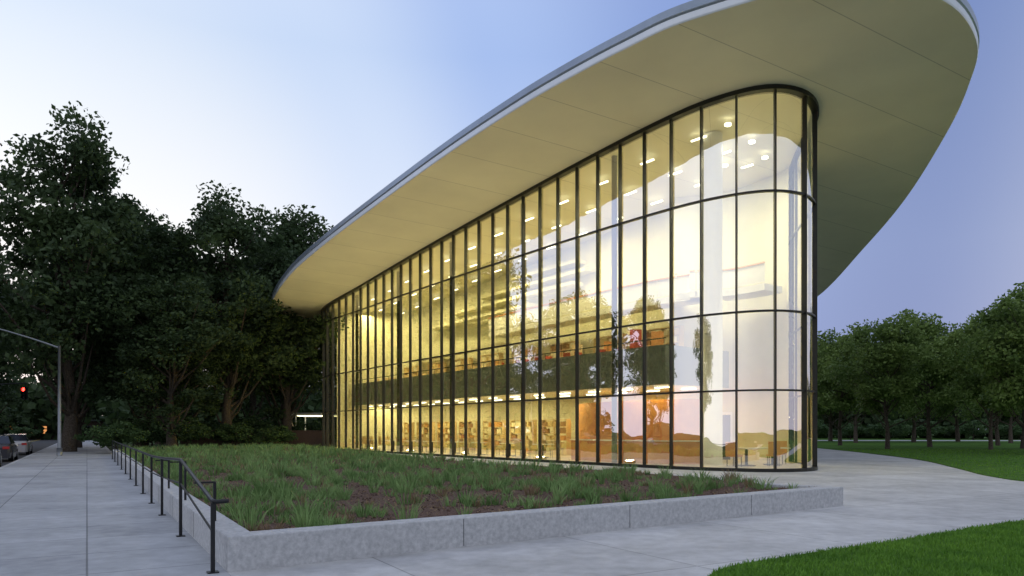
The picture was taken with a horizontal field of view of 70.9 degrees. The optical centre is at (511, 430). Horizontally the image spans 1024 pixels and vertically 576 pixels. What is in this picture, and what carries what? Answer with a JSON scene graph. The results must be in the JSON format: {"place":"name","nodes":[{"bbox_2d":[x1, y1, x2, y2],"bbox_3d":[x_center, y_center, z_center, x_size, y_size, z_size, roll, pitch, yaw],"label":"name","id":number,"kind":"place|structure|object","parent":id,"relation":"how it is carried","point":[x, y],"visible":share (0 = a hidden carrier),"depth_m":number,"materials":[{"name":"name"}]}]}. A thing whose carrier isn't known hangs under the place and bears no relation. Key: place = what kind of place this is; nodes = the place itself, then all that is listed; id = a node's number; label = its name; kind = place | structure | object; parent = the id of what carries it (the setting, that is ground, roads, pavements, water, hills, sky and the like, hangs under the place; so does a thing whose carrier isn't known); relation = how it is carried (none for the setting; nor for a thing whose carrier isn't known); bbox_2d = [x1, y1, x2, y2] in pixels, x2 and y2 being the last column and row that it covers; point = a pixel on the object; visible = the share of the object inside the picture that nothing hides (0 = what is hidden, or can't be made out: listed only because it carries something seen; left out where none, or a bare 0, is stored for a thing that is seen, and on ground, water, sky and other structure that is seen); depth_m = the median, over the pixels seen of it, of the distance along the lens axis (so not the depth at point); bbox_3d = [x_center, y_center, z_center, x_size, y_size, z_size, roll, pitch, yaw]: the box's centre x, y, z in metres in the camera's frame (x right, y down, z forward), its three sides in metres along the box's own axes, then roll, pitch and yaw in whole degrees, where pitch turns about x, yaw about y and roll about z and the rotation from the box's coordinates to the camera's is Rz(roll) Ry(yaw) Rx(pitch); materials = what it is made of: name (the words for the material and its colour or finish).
{"place":"outdoors","nodes":[
{"label":"outdoors","id":0,"kind":"place"},
{"bbox_2d":[1,439,56,466],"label":"road","id":1,"kind":"structure","parent":0,"point":[39,444],"depth_m":76.88,"materials":[{"name":"grey asphalt"}]},
{"bbox_2d":[0,435,17,461],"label":"parked car","id":2,"kind":"object","parent":1,"relation":"on","point":[8,448],"visible":0.99,"depth_m":39.43,"materials":[{"name":"grey paint"}]},
{"bbox_2d":[4,434,32,454],"bbox_3d":[-35.592,0.983,51.640,1.820,1.465,4.510,0,0,-31],"label":"parked car","id":3,"kind":"object","parent":1,"relation":"on","point":[23,442],"visible":0.58,"depth_m":50.52,"materials":[{"name":"grey paint"}]},
{"bbox_2d":[0,440,230,575],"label":"sidewalk","id":4,"kind":"structure","parent":0,"point":[87,509],"depth_m":12.24,"materials":[{"name":"concrete"}]},
{"bbox_2d":[0,329,61,455],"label":"street lamp","id":5,"kind":"object","parent":4,"relation":"on","point":[58,450],"visible":0.96,"depth_m":44.92,"materials":[{"name":"metal"}]},
{"bbox_2d":[5,257,113,447],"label":"oak tree","id":6,"kind":"object","parent":4,"relation":"on","point":[87,409],"visible":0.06,"depth_m":65.27,"materials":[{"name":"green plant"}]},
{"bbox_2d":[0,100,162,451],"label":"oak tree","id":7,"kind":"object","parent":4,"relation":"on","point":[108,227],"visible":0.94,"depth_m":51.97,"materials":[{"name":"green plant"}]},
{"bbox_2d":[112,440,228,573],"bbox_3d":[-12.690,1.010,24.076,0.318,1.185,37.155,0,0,-31],"label":"handrail","id":8,"kind":"object","parent":4,"relation":"on","point":[212,500],"visible":1,"depth_m":10.85,"materials":[{"name":"black metal"}]},
{"bbox_2d":[92,438,179,450],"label":"lawn","id":9,"kind":"structure","parent":0,"point":[130,444],"depth_m":74.83,"materials":[{"name":"green plant"}]},
{"bbox_2d":[4,420,102,438],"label":"shop building","id":10,"kind":"structure","parent":9,"relation":"on","point":[92,422],"depth_m":138.00,"materials":[{"name":"brick"}]},
{"bbox_2d":[10,426,90,433],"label":"windows","id":11,"kind":"structure","parent":10,"relation":"in","point":[87,427],"depth_m":137.93,"materials":[{"name":"glass"}]},
{"bbox_2d":[31,199,230,447],"bbox_3d":[-32.427,-9.056,63.889,16.577,21.953,15.632,0,0,-29],"label":"oak tree","id":12,"kind":"object","parent":9,"relation":"on","point":[159,234],"visible":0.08,"depth_m":60.29,"materials":[{"name":"green plant"}]},
{"bbox_2d":[65,272,244,445],"bbox_3d":[-25.701,-4.923,54.325,11.277,13.383,10.733,0,0,2],"label":"oak tree","id":13,"kind":"object","parent":9,"relation":"on","point":[173,352],"visible":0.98,"depth_m":52.52,"materials":[{"name":"green plant"}]},
{"bbox_2d":[106,239,226,427],"bbox_3d":[-29.625,-7.172,61.775,11.103,17.998,11.666,0,0,-1],"label":"oak tree","id":14,"kind":"object","parent":9,"relation":"on","point":[165,384],"visible":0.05,"depth_m":59.15,"materials":[{"name":"green plant"}]},
{"bbox_2d":[116,219,224,443],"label":"oak tree","id":15,"kind":"object","parent":9,"relation":"on","point":[200,258],"visible":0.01,"depth_m":81.50,"materials":[{"name":"green plant"}]},
{"bbox_2d":[136,416,213,445],"bbox_3d":[-26.076,0.268,55.744,5.656,3.096,5.047,0,0,-18],"label":"shrub","id":16,"kind":"object","parent":9,"relation":"on","point":[194,436],"visible":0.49,"depth_m":55.59,"materials":[{"name":"green plant"}]},
{"bbox_2d":[149,180,316,445],"bbox_3d":[-23.729,-9.602,60.718,13.301,22.995,16.463,0,0,-38],"label":"oak tree","id":17,"kind":"object","parent":9,"relation":"on","point":[209,230],"visible":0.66,"depth_m":59.00,"materials":[{"name":"green plant"}]},
{"bbox_2d":[219,414,271,433],"bbox_3d":[-23.934,0.185,66.275,6.009,3.290,5.362,0,0,-21],"label":"shrub","id":18,"kind":"object","parent":9,"relation":"on","point":[249,421],"visible":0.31,"depth_m":64.97,"materials":[{"name":"green plant"}]},
{"bbox_2d":[180,430,321,446],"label":"brick wall","id":19,"kind":"structure","parent":9,"relation":"on","point":[311,437],"depth_m":65.00,"materials":[{"name":"brown brick"}]},
{"bbox_2d":[200,258,306,423],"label":"oak tree","id":20,"kind":"object","parent":9,"relation":"on","point":[250,404],"visible":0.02,"depth_m":83.17,"materials":[{"name":"green plant"}]},
{"bbox_2d":[218,241,329,429],"bbox_3d":[-20.278,-7.860,65.802,15.888,19.418,12.837,0,0,38],"label":"oak tree","id":21,"kind":"object","parent":9,"relation":"on","point":[288,382],"visible":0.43,"depth_m":63.74,"materials":[{"name":"green plant"}]},
{"bbox_2d":[217,204,333,425],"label":"oak tree","id":22,"kind":"object","parent":9,"relation":"on","point":[293,227],"visible":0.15,"depth_m":71.02,"materials":[{"name":"green plant"}]},
{"bbox_2d":[292,413,321,429],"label":"lit canopy","id":23,"kind":"object","parent":9,"relation":"on","point":[305,415],"visible":0.18,"depth_m":71.73,"materials":[{"name":"white paint"}]},
{"bbox_2d":[0,0,1023,429],"label":"sky","id":24,"kind":"structure","parent":0,"point":[322,104],"materials":[{"name":"blue"}]},
{"bbox_2d":[104,446,1023,575],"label":"plaza pavement","id":25,"kind":"structure","parent":0,"point":[888,497],"depth_m":11.29,"materials":[{"name":"concrete"}]},
{"bbox_2d":[72,420,149,450],"bbox_3d":[-27.617,0.518,49.818,4.595,2.516,4.101,0,0,-1],"label":"shrub","id":26,"kind":"object","parent":25,"relation":"on","point":[119,434],"visible":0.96,"depth_m":49.32,"materials":[{"name":"green plant"}]},
{"bbox_2d":[101,418,160,447],"bbox_3d":[-30.617,0.351,58.221,4.732,2.903,5.302,0,0,28],"label":"shrub","id":27,"kind":"object","parent":25,"relation":"on","point":[142,425],"visible":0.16,"depth_m":57.41,"materials":[{"name":"green plant"}]},
{"bbox_2d":[134,420,162,447],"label":"shrub","id":28,"kind":"object","parent":25,"relation":"on","point":[156,434],"visible":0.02,"depth_m":65.91,"materials":[{"name":"green plant"}]},
{"bbox_2d":[198,420,220,429],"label":"shrub","id":29,"kind":"object","parent":25,"relation":"on","point":[212,425],"visible":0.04,"depth_m":67.13,"materials":[{"name":"green plant"}]},
{"bbox_2d":[208,421,264,445],"bbox_3d":[-22.972,0.518,60.215,4.595,2.516,4.101,0,0,-27],"label":"shrub","id":30,"kind":"object","parent":25,"relation":"on","point":[235,432],"visible":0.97,"depth_m":59.41,"materials":[{"name":"green plant"}]},
{"bbox_2d":[249,424,298,443],"bbox_3d":[-20.532,0.601,61.803,4.242,2.322,3.785,0,0,-25],"label":"shrub","id":31,"kind":"object","parent":25,"relation":"on","point":[277,434],"visible":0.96,"depth_m":61.50,"materials":[{"name":"green plant"}]},
{"bbox_2d":[291,419,321,429],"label":"shrub","id":32,"kind":"object","parent":25,"relation":"on","point":[314,425],"visible":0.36,"depth_m":67.89,"materials":[{"name":"green plant"}]},
{"bbox_2d":[118,441,814,530],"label":"ornamental grass","id":33,"kind":"structure","parent":25,"relation":"on","point":[570,485],"depth_m":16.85,"materials":[{"name":"green plant"}]},
{"bbox_2d":[113,449,842,571],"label":"concrete planter wall","id":34,"kind":"structure","parent":25,"relation":"on","point":[238,548],"depth_m":10.27,"materials":[{"name":"grey concrete"}]},
{"bbox_2d":[120,456,751,545],"bbox_3d":[-12.333,1.400,24.599,8.572,0.370,39.396,0,0,-44],"label":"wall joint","id":35,"kind":"object","parent":34,"relation":"attached to","point":[463,519],"depth_m":10.68,"materials":[{"name":"concrete"}]},
{"bbox_2d":[321,84,818,471],"bbox_3d":[5.493,-5.800,52.245,25.318,14.839,46.652,0,0,-35],"label":"curtain wall frame","id":36,"kind":"object","parent":25,"relation":"on","point":[806,95],"visible":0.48,"depth_m":34.22,"materials":[{"name":"brown metal"}]},
{"bbox_2d":[324,91,813,468],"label":"glass panes","id":37,"kind":"object","parent":36,"relation":"in","point":[755,273],"visible":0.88,"depth_m":31.47,"materials":[{"name":"clear glass"}]},
{"bbox_2d":[271,0,978,322],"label":"roof","id":38,"kind":"structure","parent":36,"relation":"on","point":[885,83],"depth_m":29.46,"materials":[{"name":"metal"}]},
{"bbox_2d":[707,518,1023,575],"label":"lawn","id":39,"kind":"structure","parent":0,"point":[828,570],"depth_m":8.53,"materials":[{"name":"green plant"}]},
{"bbox_2d":[817,440,1020,440],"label":"park path","id":40,"kind":"structure","parent":0,"point":[917,440],"depth_m":109.73,"materials":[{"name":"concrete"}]},
{"bbox_2d":[817,436,1023,480],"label":"lawn","id":41,"kind":"structure","parent":0,"point":[921,445],"depth_m":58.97,"materials":[{"name":"green plant"}]},
{"bbox_2d":[817,419,828,434],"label":"shrub","id":42,"kind":"object","parent":41,"relation":"on","point":[822,427],"visible":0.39,"depth_m":118.20,"materials":[{"name":"green plant"}]},
{"bbox_2d":[817,339,853,440],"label":"park tree","id":43,"kind":"object","parent":41,"relation":"on","point":[830,435],"depth_m":103.79,"materials":[{"name":"green plant"}]},
{"bbox_2d":[817,322,879,444],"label":"park tree","id":44,"kind":"object","parent":41,"relation":"on","point":[840,398],"visible":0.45,"depth_m":74.21,"materials":[{"name":"green plant"}]},
{"bbox_2d":[832,422,869,439],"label":"shrub","id":45,"kind":"object","parent":41,"relation":"on","point":[849,429],"visible":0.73,"depth_m":117.83,"materials":[{"name":"green plant"}]},
{"bbox_2d":[817,325,896,442],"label":"park tree","id":46,"kind":"object","parent":41,"relation":"on","point":[855,439],"visible":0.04,"depth_m":89.82,"materials":[{"name":"green plant"}]},
{"bbox_2d":[866,419,910,439],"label":"shrub","id":47,"kind":"object","parent":41,"relation":"on","point":[877,428],"visible":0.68,"depth_m":117.30,"materials":[{"name":"green plant"}]},
{"bbox_2d":[823,308,958,448],"bbox_3d":[31.174,-4.191,60.329,9.582,12.000,8.464,0,0,16],"label":"park tree","id":48,"kind":"object","parent":41,"relation":"on","point":[888,360],"visible":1,"depth_m":58.69,"materials":[{"name":"green plant"}]},
{"bbox_2d":[865,311,969,446],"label":"park tree","id":49,"kind":"object","parent":41,"relation":"on","point":[932,329],"visible":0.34,"depth_m":66.68,"materials":[{"name":"green plant"}]},
{"bbox_2d":[877,330,958,441],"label":"park tree","id":50,"kind":"object","parent":41,"relation":"on","point":[913,437],"visible":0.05,"depth_m":94.24,"materials":[{"name":"green plant"}]},
{"bbox_2d":[908,421,948,439],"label":"shrub","id":51,"kind":"object","parent":41,"relation":"on","point":[921,428],"visible":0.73,"depth_m":116.84,"materials":[{"name":"green plant"}]},
{"bbox_2d":[918,337,981,441],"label":"park tree","id":52,"kind":"object","parent":41,"relation":"on","point":[957,435],"depth_m":99.65,"materials":[{"name":"green plant"}]},
{"bbox_2d":[949,419,994,439],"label":"shrub","id":53,"kind":"object","parent":41,"relation":"on","point":[969,427],"visible":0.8,"depth_m":115.95,"materials":[{"name":"green plant"}]},
{"bbox_2d":[941,303,1023,449],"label":"park tree","id":54,"kind":"object","parent":41,"relation":"on","point":[966,390],"visible":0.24,"depth_m":57.99,"materials":[{"name":"green plant"}]},
{"bbox_2d":[945,373,1020,445],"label":"park tree","id":55,"kind":"object","parent":41,"relation":"on","point":[976,415],"visible":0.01,"depth_m":75.10,"materials":[{"name":"green plant"}]},
{"bbox_2d":[958,282,1023,425],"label":"park tree","id":56,"kind":"object","parent":41,"relation":"on","point":[987,347],"visible":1,"depth_m":45.79,"materials":[{"name":"green plant"}]},
{"bbox_2d":[961,402,1021,442],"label":"park tree","id":57,"kind":"object","parent":41,"relation":"on","point":[1010,433],"visible":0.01,"depth_m":87.87,"materials":[{"name":"green plant"}]},
{"bbox_2d":[961,328,1023,448],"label":"park tree","id":58,"kind":"object","parent":41,"relation":"on","point":[1022,441],"depth_m":61.98,"materials":[{"name":"green plant"}]},
{"bbox_2d":[965,294,1023,427],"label":"park tree","id":59,"kind":"object","parent":41,"relation":"on","point":[979,377],"visible":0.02,"depth_m":50.29,"materials":[{"name":"green plant"}]},
{"bbox_2d":[998,420,1022,439],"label":"shrub","id":60,"kind":"object","parent":41,"relation":"on","point":[1016,429],"visible":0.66,"depth_m":115.80,"materials":[{"name":"green plant"}]},
{"label":"terrain ground","id":61,"kind":"structure","parent":0,"visible":0},
{"bbox_2d":[9,426,40,437],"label":"shrub","id":62,"kind":"object","parent":61,"relation":"on","point":[29,432],"visible":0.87,"depth_m":118.04,"materials":[{"name":"green plant"}]},
{"bbox_2d":[0,443,56,468],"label":"kerb","id":63,"kind":"structure","parent":61,"relation":"on","point":[24,457],"depth_m":40.17,"materials":[{"name":"concrete"}]},
{"bbox_2d":[0,362,1022,439],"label":"distant trees","id":64,"kind":"object","parent":61,"relation":"on","point":[39,408],"visible":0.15,"depth_m":132.90,"materials":[{"name":"green plant"}]},
{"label":"far pavement","id":65,"kind":"structure","parent":0,"visible":0},
{"bbox_2d":[0,383,27,399],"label":"traffic light","id":66,"kind":"object","parent":65,"relation":"on","point":[24,393],"visible":1,"depth_m":65.21,"materials":[{"name":"black metal"}]},
{"bbox_2d":[0,272,31,429],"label":"oak tree","id":67,"kind":"object","parent":65,"relation":"on","point":[15,399],"visible":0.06,"depth_m":101.50,"materials":[{"name":"green plant"}]},
{"bbox_2d":[0,241,32,402],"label":"oak tree","id":68,"kind":"object","parent":65,"relation":"on","point":[5,392],"visible":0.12,"depth_m":86.96,"materials":[{"name":"green plant"}]}
]}

